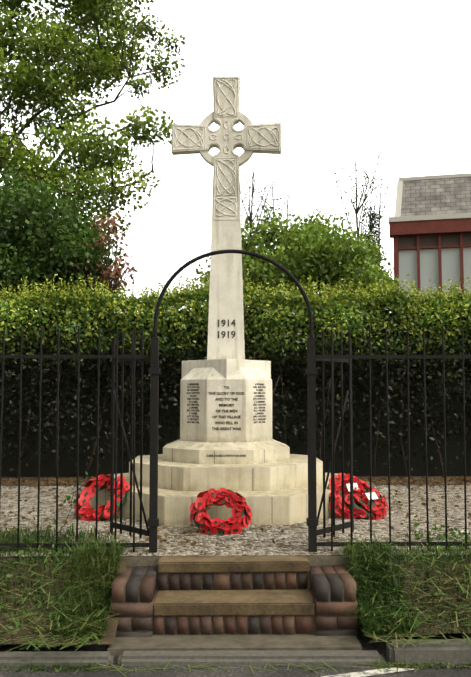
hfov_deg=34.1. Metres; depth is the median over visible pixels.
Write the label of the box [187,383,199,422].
engraved names
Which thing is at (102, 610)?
grass clippings
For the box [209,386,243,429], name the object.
inscription
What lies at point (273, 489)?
war memorial base
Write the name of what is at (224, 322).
dates
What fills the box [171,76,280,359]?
war memorial cross
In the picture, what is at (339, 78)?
sky
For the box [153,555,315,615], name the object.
step treads
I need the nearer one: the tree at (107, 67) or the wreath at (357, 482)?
the wreath at (357, 482)
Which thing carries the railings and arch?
on the gravel plot
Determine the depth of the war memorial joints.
6.34 m
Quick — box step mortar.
[114,555,354,634]
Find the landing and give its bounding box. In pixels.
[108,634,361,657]
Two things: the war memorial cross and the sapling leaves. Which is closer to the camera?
the war memorial cross
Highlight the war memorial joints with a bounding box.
[105,449,264,504]
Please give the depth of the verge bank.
4.25 m
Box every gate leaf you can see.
[110,329,152,537]
[313,329,353,537]
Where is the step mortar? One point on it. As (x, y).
(147, 561)
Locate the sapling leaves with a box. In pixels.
[240,161,387,271]
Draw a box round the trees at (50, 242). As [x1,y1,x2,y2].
[0,138,415,313]
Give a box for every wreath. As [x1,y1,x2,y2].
[74,474,129,520]
[190,488,251,535]
[327,473,369,518]
[344,483,388,519]
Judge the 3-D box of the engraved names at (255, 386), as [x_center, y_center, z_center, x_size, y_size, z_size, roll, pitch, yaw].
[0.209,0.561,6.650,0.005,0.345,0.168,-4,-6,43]
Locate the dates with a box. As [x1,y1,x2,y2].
[218,319,235,337]
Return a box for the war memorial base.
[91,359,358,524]
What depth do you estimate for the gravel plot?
5.63 m
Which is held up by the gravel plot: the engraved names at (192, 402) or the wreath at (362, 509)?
the wreath at (362, 509)
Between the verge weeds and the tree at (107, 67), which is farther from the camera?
the tree at (107, 67)
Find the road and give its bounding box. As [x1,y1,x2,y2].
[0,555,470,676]
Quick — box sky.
[0,0,470,313]
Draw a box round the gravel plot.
[0,485,470,555]
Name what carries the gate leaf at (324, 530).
attached to the railings and arch
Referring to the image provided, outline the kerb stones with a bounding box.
[0,639,470,666]
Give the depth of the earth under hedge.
8.82 m
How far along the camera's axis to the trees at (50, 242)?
11.63 m
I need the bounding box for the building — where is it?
[389,173,470,312]
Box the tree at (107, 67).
[0,0,185,254]
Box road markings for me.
[321,668,414,676]
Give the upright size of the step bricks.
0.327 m
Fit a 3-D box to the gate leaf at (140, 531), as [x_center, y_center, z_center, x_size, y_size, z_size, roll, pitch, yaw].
[-0.683,0.615,5.017,0.021,1.350,0.485,4,-6,-41]
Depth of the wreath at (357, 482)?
6.16 m
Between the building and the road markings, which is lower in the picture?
the road markings
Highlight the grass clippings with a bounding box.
[0,534,470,676]
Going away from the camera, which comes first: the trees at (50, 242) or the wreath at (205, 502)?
the wreath at (205, 502)
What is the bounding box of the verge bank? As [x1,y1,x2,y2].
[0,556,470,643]
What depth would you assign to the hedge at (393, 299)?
9.13 m
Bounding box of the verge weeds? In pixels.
[0,523,470,636]
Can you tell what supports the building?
on the earth at the sides
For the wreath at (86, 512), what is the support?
on the gravel plot
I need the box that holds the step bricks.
[111,565,357,638]
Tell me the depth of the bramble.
4.79 m
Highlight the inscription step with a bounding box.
[208,455,245,456]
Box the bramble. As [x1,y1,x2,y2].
[53,472,92,532]
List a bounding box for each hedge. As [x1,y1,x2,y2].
[0,269,470,477]
[1,476,470,485]
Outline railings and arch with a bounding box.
[0,249,470,556]

